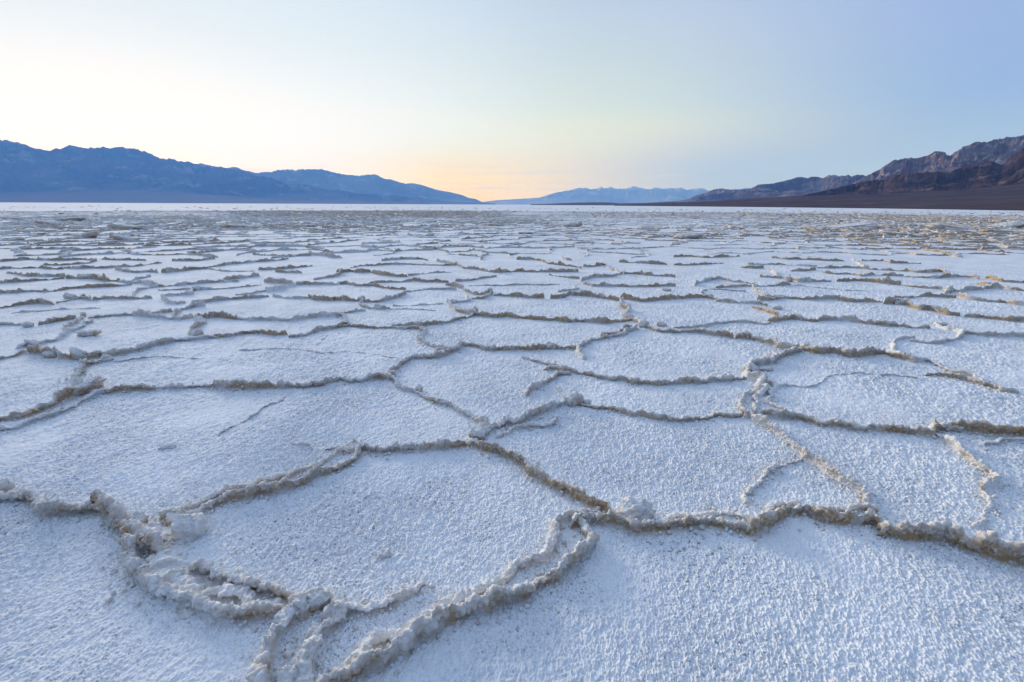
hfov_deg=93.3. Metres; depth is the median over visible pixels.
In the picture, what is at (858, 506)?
salt ridge
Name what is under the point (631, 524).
salt ridge
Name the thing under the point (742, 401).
salt ridge
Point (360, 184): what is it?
mountain range
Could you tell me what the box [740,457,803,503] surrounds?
salt ridge
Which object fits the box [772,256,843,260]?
salt ridge
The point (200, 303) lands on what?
salt ridge
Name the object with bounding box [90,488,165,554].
salt ridge
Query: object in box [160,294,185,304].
salt ridge
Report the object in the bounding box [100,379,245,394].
salt ridge
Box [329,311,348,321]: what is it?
salt ridge
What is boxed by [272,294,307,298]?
salt ridge
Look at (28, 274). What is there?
salt ridge
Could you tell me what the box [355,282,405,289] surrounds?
salt ridge
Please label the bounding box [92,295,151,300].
salt ridge
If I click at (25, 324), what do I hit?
salt lump
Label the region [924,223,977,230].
crust slab
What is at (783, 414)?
salt ridge
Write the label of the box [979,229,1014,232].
crust slab
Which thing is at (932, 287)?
salt ridge
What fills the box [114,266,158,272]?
salt ridge
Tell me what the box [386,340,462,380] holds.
salt ridge
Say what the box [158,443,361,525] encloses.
salt ridge
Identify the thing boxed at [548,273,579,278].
salt ridge
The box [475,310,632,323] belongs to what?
salt ridge
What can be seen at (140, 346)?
salt ridge
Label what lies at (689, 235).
crust mound
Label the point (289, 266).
salt ridge
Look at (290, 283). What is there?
salt ridge
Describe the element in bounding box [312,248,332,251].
salt ridge
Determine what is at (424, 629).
salt ridge
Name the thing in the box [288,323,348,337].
salt ridge
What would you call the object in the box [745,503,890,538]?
salt ridge
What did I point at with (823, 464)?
salt ridge
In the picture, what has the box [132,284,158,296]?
salt ridge
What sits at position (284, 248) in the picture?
salt ridge
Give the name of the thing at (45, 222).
crust mound
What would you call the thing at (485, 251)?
salt ridge
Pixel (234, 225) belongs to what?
crust mound
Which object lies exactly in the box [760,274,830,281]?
salt ridge
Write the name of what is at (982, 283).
salt ridge
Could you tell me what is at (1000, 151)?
mountain range
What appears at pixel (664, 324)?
salt ridge
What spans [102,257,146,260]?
salt ridge
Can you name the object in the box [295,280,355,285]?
salt ridge
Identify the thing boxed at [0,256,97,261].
salt ridge
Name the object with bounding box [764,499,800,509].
salt ridge
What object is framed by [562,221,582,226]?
crust mound
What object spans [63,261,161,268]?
salt ridge
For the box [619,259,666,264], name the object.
salt ridge
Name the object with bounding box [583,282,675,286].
salt ridge
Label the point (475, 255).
salt ridge
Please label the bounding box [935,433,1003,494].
salt ridge
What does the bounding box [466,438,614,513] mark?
salt ridge
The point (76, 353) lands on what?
salt ridge
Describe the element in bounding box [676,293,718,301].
salt ridge
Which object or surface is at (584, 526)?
salt ridge
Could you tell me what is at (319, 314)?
salt ridge
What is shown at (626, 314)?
salt ridge
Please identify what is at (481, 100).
sky
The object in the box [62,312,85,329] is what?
salt ridge
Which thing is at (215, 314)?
salt ridge
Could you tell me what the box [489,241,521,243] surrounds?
salt ridge
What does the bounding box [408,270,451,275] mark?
salt ridge
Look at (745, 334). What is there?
salt ridge
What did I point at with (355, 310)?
salt ridge
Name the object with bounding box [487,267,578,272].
salt ridge
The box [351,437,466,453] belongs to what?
salt ridge
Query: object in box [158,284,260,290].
salt ridge
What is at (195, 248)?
salt ridge
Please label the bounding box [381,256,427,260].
salt ridge
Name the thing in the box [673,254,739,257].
salt ridge
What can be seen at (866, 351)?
salt ridge
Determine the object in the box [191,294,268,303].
salt ridge
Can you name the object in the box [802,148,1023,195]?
mountain range
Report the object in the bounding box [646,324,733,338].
salt ridge
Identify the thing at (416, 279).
salt ridge
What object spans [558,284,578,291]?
salt ridge
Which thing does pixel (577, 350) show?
salt ridge
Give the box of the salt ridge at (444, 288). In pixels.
[406,287,456,291]
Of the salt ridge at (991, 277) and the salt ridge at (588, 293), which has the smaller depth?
the salt ridge at (588, 293)
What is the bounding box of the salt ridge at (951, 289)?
[942,282,1002,293]
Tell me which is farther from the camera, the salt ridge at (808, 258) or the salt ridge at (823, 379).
the salt ridge at (808, 258)
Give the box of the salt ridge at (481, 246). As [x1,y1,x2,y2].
[468,245,484,248]
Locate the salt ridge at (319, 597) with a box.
[305,580,425,617]
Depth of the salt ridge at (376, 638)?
1.61 m
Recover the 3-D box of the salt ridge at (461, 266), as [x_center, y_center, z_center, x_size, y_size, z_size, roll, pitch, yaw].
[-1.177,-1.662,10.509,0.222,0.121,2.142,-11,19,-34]
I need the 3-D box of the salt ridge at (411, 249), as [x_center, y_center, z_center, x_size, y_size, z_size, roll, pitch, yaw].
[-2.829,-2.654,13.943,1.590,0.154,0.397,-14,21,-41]
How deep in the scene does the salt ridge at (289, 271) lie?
9.40 m
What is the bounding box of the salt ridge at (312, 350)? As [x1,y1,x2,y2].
[239,348,399,358]
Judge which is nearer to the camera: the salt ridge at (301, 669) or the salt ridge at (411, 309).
the salt ridge at (301, 669)
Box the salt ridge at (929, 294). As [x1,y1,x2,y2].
[894,292,955,298]
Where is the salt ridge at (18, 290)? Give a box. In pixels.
[0,288,64,293]
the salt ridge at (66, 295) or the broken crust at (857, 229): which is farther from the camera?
the broken crust at (857, 229)
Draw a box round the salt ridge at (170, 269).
[161,266,208,272]
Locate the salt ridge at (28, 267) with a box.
[0,265,62,269]
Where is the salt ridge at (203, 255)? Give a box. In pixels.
[187,251,217,257]
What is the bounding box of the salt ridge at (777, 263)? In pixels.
[748,262,816,266]
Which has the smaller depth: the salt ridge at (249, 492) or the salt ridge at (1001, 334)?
the salt ridge at (249, 492)
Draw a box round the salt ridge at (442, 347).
[431,344,453,353]
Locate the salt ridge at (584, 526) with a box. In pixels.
[577,517,597,545]
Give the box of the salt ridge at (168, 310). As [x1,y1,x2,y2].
[88,308,172,317]
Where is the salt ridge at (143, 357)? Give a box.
[114,356,197,361]
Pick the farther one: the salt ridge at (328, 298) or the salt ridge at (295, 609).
the salt ridge at (328, 298)
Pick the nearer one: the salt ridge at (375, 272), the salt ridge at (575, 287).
the salt ridge at (575, 287)
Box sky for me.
[0,0,1023,201]
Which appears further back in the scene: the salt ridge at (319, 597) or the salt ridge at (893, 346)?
the salt ridge at (893, 346)
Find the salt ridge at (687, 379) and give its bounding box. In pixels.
[543,365,745,385]
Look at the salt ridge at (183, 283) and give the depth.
8.07 m
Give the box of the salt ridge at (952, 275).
[904,273,979,278]
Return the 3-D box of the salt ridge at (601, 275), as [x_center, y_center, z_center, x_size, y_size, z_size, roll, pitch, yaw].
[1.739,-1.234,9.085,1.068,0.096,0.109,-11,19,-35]
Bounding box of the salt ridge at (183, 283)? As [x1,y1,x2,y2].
[158,279,238,286]
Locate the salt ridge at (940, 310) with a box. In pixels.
[918,304,959,315]
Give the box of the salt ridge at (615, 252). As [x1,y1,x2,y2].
[590,251,647,254]
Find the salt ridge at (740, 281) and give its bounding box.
[730,279,757,284]
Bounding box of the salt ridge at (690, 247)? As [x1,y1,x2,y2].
[671,245,707,248]
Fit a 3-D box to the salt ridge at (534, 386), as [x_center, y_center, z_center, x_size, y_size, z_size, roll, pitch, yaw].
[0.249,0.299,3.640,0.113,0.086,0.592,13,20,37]
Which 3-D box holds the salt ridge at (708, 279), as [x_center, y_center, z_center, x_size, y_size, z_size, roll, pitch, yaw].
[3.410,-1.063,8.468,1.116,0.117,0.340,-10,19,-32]
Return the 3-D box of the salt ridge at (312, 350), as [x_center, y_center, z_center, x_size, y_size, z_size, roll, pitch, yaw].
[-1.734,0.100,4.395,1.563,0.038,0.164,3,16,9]
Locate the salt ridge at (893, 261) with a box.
[861,259,920,263]
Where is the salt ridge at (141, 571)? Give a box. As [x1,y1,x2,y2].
[118,533,285,624]
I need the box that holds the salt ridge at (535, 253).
[517,251,552,253]
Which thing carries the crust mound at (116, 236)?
on the ground
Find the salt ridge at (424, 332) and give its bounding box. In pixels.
[416,326,443,346]
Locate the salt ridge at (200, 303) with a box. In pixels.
[171,300,205,315]
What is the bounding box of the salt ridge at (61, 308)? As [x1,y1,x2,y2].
[13,307,95,312]
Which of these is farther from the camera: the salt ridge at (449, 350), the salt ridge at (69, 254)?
the salt ridge at (69, 254)
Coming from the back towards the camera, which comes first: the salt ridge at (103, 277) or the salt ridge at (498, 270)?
the salt ridge at (498, 270)
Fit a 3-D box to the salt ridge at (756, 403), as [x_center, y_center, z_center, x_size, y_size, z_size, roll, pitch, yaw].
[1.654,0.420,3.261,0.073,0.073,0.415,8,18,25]
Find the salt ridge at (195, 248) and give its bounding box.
[188,247,224,250]
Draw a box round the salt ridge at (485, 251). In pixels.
[472,248,516,253]
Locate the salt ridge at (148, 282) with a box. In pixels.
[118,279,157,285]
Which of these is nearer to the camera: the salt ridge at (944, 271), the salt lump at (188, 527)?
the salt lump at (188, 527)
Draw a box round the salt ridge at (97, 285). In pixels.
[62,283,131,289]
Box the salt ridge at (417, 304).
[393,303,442,305]
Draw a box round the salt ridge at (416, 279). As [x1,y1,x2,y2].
[412,277,448,282]
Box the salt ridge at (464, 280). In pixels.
[455,275,496,281]
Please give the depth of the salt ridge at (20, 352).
4.24 m
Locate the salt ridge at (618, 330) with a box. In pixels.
[599,323,631,336]
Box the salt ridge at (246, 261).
[208,257,288,267]
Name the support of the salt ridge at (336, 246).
on the ground
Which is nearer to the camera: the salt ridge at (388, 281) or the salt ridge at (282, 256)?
the salt ridge at (388, 281)
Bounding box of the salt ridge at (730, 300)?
[718,298,767,305]
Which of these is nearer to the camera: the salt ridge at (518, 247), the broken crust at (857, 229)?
the salt ridge at (518, 247)
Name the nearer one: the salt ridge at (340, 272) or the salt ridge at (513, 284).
the salt ridge at (513, 284)
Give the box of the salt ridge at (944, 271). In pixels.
[938,268,953,273]
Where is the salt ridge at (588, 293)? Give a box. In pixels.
[550,290,619,300]
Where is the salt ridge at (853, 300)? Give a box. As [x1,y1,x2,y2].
[839,296,882,302]
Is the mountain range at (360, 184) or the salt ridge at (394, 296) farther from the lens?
the mountain range at (360, 184)
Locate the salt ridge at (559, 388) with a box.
[556,385,566,397]
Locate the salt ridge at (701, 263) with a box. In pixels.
[674,261,722,265]
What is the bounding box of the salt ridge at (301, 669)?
[276,601,349,681]
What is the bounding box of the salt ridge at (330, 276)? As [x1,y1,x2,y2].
[313,275,336,279]
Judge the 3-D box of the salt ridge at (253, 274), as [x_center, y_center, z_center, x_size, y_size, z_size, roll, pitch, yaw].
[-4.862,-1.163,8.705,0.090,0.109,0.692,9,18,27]
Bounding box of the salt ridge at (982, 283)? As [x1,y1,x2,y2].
[976,281,1023,290]
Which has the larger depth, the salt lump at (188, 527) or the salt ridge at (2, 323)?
the salt ridge at (2, 323)
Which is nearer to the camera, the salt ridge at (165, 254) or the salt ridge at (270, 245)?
the salt ridge at (165, 254)
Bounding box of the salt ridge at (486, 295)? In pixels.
[472,291,492,298]
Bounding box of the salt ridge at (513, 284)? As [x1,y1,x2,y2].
[468,283,559,285]
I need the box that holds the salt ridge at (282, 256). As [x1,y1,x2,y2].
[270,255,296,258]
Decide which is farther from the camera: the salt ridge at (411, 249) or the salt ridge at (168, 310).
the salt ridge at (411, 249)
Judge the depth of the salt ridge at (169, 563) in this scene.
1.71 m
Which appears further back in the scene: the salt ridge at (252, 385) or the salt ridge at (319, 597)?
the salt ridge at (252, 385)
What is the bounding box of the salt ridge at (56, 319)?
[38,314,75,324]
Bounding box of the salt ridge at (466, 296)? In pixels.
[450,293,469,302]
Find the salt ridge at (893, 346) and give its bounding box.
[888,335,915,352]
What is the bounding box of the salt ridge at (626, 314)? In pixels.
[618,297,649,327]
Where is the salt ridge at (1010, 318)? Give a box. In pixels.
[964,313,1023,321]
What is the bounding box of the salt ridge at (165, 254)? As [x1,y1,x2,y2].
[141,253,186,254]
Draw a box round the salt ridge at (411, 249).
[392,246,435,252]
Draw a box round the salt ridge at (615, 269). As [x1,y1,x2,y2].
[605,263,623,273]
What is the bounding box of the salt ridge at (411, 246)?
[400,244,422,247]
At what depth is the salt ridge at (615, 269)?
9.82 m
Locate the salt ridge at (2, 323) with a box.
[0,321,34,325]
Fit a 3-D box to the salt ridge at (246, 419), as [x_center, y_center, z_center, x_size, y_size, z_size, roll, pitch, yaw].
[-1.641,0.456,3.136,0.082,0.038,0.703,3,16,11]
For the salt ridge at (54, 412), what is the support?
on the ground
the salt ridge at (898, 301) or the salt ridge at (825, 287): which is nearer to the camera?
the salt ridge at (898, 301)
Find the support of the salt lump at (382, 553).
on the ground
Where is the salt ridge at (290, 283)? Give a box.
[264,277,295,291]
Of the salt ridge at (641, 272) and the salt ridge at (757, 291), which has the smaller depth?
the salt ridge at (757, 291)
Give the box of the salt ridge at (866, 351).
[800,342,916,362]
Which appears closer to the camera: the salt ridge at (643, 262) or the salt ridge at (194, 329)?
the salt ridge at (194, 329)
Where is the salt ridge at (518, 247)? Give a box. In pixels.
[503,246,537,248]
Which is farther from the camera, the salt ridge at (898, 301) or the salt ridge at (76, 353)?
the salt ridge at (898, 301)
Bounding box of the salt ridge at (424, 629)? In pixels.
[315,531,599,681]
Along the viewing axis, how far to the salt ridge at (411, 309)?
6.20 m
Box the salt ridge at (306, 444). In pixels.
[288,440,347,449]
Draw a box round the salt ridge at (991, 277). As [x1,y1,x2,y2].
[985,274,1023,282]
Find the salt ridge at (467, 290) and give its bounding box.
[445,281,492,294]
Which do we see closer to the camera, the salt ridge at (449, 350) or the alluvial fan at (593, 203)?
the salt ridge at (449, 350)
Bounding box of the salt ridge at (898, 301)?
[883,296,921,309]
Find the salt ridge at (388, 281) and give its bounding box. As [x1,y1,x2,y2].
[366,278,411,283]
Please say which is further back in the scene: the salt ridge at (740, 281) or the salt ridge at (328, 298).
the salt ridge at (740, 281)
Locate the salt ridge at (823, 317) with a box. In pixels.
[766,313,929,328]
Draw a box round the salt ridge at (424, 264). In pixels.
[350,262,454,267]
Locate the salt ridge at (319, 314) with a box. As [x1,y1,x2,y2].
[238,311,331,321]
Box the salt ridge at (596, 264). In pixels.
[583,262,606,266]
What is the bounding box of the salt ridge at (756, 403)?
[751,393,760,413]
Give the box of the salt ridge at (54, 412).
[0,388,105,430]
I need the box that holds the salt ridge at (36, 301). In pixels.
[0,298,54,307]
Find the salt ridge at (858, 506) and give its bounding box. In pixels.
[834,502,879,512]
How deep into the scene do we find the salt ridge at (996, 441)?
2.77 m
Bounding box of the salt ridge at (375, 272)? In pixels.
[336,268,407,276]
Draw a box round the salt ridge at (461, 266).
[436,258,486,271]
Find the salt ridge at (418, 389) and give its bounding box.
[390,375,489,424]
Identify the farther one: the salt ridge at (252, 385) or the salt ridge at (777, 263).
the salt ridge at (777, 263)
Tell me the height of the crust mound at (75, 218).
0.375 m
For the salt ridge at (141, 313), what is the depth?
5.67 m
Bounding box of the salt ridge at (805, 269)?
[790,266,815,270]
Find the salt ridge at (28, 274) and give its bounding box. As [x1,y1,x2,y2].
[6,271,65,276]
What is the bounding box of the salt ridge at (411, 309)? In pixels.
[390,307,435,310]
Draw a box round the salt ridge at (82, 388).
[0,375,106,421]
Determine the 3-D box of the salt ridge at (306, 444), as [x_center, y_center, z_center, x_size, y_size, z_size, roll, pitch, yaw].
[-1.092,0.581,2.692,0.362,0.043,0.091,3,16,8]
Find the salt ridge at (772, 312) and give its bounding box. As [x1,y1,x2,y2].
[752,306,778,316]
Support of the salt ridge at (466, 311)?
on the ground
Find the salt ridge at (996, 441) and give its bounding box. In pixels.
[977,437,1023,445]
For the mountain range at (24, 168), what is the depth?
5990.56 m
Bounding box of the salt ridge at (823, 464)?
[742,408,877,514]
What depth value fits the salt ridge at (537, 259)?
11.26 m
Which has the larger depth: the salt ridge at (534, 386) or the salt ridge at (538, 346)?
the salt ridge at (538, 346)
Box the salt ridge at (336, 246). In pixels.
[315,245,359,246]
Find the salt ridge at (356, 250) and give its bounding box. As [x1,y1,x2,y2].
[332,247,378,252]
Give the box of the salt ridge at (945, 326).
[910,321,964,344]
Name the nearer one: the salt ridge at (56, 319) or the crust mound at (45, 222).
the salt ridge at (56, 319)
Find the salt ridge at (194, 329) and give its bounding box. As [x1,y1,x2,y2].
[187,314,206,335]
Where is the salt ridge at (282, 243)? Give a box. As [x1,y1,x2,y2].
[260,242,305,246]
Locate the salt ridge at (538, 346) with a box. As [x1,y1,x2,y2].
[459,340,575,351]
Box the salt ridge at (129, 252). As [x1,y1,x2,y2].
[108,251,141,254]
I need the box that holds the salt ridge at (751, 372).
[741,346,801,395]
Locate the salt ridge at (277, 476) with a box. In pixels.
[173,447,344,511]
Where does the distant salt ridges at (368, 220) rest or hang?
on the ground
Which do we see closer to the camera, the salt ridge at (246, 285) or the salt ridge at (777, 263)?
the salt ridge at (246, 285)
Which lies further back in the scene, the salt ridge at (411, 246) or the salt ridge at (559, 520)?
the salt ridge at (411, 246)
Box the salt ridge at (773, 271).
[766,268,777,274]
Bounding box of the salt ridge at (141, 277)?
[131,274,150,280]
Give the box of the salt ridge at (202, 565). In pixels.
[188,557,292,602]
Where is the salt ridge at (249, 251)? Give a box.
[236,249,274,255]
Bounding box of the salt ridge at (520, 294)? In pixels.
[494,292,543,297]
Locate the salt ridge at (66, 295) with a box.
[56,292,92,302]
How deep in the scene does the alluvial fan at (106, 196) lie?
4632.59 m
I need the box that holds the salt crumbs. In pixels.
[0,316,1023,681]
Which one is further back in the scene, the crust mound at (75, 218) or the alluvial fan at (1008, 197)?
the alluvial fan at (1008, 197)
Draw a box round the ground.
[0,202,1023,681]
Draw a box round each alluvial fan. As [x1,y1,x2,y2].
[0,189,415,203]
[530,201,674,204]
[614,184,1023,210]
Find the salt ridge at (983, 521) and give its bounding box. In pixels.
[972,490,995,528]
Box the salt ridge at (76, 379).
[68,354,113,386]
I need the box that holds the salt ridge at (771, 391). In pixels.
[766,379,787,409]
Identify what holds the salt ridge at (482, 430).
on the ground
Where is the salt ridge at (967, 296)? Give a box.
[957,292,1023,305]
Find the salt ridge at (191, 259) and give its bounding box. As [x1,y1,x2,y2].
[172,256,214,260]
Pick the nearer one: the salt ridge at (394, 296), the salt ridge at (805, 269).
the salt ridge at (394, 296)
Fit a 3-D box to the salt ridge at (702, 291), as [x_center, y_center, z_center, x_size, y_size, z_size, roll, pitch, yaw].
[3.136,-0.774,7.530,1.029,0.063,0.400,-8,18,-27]
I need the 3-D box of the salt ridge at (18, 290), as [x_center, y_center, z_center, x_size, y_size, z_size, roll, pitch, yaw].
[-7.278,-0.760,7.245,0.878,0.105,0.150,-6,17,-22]
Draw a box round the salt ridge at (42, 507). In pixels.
[0,477,99,519]
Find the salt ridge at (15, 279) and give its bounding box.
[0,276,64,283]
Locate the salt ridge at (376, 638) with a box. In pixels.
[342,537,554,666]
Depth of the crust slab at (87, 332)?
4.87 m
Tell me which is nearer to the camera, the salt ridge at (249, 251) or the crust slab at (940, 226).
the salt ridge at (249, 251)
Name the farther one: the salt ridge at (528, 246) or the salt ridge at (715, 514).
the salt ridge at (528, 246)
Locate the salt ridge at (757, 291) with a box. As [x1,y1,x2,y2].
[751,284,783,296]
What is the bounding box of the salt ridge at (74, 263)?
[43,259,95,265]
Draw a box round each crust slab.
[74,330,102,335]
[824,222,880,227]
[878,231,912,235]
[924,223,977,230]
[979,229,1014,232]
[987,220,1023,227]
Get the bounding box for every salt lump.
[20,321,34,327]
[157,443,176,449]
[169,512,207,542]
[376,548,391,559]
[618,496,655,521]
[771,305,782,309]
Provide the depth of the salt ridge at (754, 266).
10.38 m
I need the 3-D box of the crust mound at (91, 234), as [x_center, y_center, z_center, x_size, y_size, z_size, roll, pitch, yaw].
[-16.201,-4.022,18.500,0.734,0.377,0.448,0,16,0]
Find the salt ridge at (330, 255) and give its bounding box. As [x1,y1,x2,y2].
[308,250,341,257]
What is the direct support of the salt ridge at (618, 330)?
on the ground
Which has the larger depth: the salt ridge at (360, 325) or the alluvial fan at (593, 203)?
the alluvial fan at (593, 203)
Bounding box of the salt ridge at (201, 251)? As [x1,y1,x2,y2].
[189,249,223,253]
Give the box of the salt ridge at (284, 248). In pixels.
[275,247,311,250]
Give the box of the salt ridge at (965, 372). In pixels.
[913,356,984,380]
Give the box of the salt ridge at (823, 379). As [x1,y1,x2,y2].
[779,371,917,387]
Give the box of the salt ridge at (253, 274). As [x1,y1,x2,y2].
[223,272,259,279]
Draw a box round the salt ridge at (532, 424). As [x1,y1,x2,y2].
[495,415,557,438]
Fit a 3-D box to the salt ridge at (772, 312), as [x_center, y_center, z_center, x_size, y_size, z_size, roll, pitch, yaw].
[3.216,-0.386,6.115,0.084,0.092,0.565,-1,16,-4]
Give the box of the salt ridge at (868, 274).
[822,270,903,276]
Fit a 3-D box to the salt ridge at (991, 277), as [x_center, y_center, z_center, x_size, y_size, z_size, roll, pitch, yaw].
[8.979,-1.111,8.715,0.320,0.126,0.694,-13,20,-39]
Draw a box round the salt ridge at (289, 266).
[258,264,312,269]
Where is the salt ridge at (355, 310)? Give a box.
[327,308,365,315]
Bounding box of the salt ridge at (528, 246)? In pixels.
[510,245,545,247]
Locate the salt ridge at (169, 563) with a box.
[142,522,286,622]
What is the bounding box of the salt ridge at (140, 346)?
[101,334,216,355]
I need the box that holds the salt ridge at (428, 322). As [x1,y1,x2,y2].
[391,312,474,326]
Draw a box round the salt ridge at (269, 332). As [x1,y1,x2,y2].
[213,329,286,337]
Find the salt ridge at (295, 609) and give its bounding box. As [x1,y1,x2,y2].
[245,592,311,681]
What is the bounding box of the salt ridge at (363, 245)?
[360,242,384,247]
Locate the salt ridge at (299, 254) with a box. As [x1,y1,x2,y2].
[253,252,311,255]
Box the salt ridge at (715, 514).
[666,509,749,523]
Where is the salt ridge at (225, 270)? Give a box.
[209,268,251,271]
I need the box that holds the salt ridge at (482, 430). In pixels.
[468,391,583,439]
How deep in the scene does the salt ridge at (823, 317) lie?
5.61 m
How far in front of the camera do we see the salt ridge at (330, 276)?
8.73 m
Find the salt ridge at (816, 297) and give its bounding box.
[756,294,840,300]
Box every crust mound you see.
[33,220,61,224]
[55,217,86,220]
[77,231,98,237]
[108,223,151,229]
[109,233,132,239]
[224,223,255,227]
[295,224,316,226]
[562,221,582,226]
[673,233,702,238]
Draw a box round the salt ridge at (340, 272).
[315,268,348,277]
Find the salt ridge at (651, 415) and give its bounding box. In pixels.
[579,399,742,421]
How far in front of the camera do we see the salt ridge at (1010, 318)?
5.76 m
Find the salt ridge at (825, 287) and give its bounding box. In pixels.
[794,284,864,290]
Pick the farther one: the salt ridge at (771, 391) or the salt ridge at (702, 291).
the salt ridge at (702, 291)
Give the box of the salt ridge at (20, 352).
[0,349,28,359]
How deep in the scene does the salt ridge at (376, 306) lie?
6.25 m
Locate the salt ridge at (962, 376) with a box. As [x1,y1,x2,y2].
[924,372,1018,393]
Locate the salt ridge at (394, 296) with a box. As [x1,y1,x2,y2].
[357,291,405,302]
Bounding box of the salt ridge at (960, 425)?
[928,418,1023,437]
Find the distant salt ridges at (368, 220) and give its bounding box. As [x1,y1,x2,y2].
[0,210,1023,257]
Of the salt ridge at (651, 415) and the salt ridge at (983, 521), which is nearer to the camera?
the salt ridge at (983, 521)
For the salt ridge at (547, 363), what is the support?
on the ground
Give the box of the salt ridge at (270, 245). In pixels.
[255,243,304,246]
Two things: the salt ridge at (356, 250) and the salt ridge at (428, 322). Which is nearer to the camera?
the salt ridge at (428, 322)
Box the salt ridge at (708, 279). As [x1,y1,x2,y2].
[693,276,730,285]
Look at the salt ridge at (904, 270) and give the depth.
10.12 m
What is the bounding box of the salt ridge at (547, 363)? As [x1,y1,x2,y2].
[521,356,555,365]
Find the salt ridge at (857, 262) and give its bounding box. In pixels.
[851,258,864,265]
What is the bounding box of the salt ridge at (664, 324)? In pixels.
[656,319,770,328]
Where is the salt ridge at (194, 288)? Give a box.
[164,285,212,295]
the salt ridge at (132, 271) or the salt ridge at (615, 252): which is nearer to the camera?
the salt ridge at (132, 271)
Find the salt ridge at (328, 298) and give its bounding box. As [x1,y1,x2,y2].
[308,294,358,301]
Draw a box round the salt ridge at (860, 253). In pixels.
[831,252,886,255]
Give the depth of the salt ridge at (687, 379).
3.68 m
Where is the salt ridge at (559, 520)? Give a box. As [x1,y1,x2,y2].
[544,506,601,546]
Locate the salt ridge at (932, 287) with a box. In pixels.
[900,284,942,289]
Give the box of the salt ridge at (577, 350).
[574,324,637,359]
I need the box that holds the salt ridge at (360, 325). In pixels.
[324,321,419,329]
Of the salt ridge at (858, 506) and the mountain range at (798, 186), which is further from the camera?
the mountain range at (798, 186)
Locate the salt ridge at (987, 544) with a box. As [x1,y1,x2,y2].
[876,520,1023,566]
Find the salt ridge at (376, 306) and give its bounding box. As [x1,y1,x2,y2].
[358,296,390,309]
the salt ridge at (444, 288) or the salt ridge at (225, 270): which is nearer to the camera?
the salt ridge at (444, 288)
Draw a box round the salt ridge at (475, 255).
[459,253,481,256]
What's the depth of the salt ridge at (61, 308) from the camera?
6.03 m
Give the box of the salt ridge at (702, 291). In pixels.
[699,288,745,294]
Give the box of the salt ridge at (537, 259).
[516,256,581,268]
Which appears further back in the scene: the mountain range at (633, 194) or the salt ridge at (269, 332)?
the mountain range at (633, 194)
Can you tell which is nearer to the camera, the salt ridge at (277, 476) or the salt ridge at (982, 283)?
the salt ridge at (277, 476)
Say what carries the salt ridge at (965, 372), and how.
on the ground
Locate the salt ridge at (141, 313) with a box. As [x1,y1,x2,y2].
[132,309,193,320]
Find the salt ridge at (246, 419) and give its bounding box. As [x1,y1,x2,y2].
[216,392,289,435]
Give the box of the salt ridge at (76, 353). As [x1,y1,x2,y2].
[26,344,101,359]
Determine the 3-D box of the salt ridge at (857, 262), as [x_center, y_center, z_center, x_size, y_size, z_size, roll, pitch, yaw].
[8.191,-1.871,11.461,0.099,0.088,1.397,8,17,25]
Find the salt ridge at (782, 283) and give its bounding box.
[715,281,790,287]
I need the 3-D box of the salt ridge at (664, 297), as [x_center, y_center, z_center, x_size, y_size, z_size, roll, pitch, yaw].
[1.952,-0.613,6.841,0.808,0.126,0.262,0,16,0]
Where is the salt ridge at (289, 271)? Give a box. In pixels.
[275,269,301,272]
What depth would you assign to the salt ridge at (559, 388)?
3.50 m
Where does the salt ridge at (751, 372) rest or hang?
on the ground
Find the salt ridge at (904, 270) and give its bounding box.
[816,265,943,272]
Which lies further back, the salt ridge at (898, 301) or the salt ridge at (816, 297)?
the salt ridge at (816, 297)
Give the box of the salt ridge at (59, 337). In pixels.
[15,318,93,348]
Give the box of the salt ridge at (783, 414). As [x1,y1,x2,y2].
[760,408,935,438]
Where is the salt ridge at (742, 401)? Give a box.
[738,389,752,417]
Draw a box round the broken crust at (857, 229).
[0,206,1023,243]
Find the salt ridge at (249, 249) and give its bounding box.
[233,248,273,250]
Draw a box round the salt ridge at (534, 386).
[524,370,570,395]
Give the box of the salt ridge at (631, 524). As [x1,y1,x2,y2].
[569,509,747,536]
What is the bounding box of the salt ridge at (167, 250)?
[136,248,187,251]
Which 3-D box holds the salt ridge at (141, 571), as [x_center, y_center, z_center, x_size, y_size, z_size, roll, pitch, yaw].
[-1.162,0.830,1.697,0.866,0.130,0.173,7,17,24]
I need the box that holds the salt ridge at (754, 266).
[740,265,763,268]
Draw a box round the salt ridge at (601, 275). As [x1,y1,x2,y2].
[590,271,622,277]
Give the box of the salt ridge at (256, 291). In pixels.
[235,290,265,294]
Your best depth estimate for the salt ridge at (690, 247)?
15.17 m
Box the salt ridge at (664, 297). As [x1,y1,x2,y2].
[620,292,675,301]
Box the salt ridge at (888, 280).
[836,276,900,285]
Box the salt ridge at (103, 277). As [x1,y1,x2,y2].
[65,273,120,281]
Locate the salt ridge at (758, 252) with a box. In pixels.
[743,251,774,253]
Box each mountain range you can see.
[0,140,495,204]
[177,161,494,203]
[485,186,749,204]
[675,175,864,201]
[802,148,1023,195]
[853,135,1023,183]
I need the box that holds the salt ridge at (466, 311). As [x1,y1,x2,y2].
[446,298,478,314]
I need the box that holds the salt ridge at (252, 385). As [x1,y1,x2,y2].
[241,372,392,390]
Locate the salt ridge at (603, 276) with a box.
[580,273,615,281]
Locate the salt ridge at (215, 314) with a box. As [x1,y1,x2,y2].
[197,310,238,319]
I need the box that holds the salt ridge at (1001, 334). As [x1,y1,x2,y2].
[964,330,1023,337]
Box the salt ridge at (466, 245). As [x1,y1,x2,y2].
[423,244,467,247]
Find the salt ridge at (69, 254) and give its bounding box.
[59,251,108,256]
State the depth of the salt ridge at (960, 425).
2.87 m
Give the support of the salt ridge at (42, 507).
on the ground
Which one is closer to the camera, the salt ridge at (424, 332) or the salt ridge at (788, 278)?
the salt ridge at (424, 332)
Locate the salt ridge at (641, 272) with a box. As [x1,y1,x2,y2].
[624,270,675,276]
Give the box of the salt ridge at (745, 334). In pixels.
[735,330,799,348]

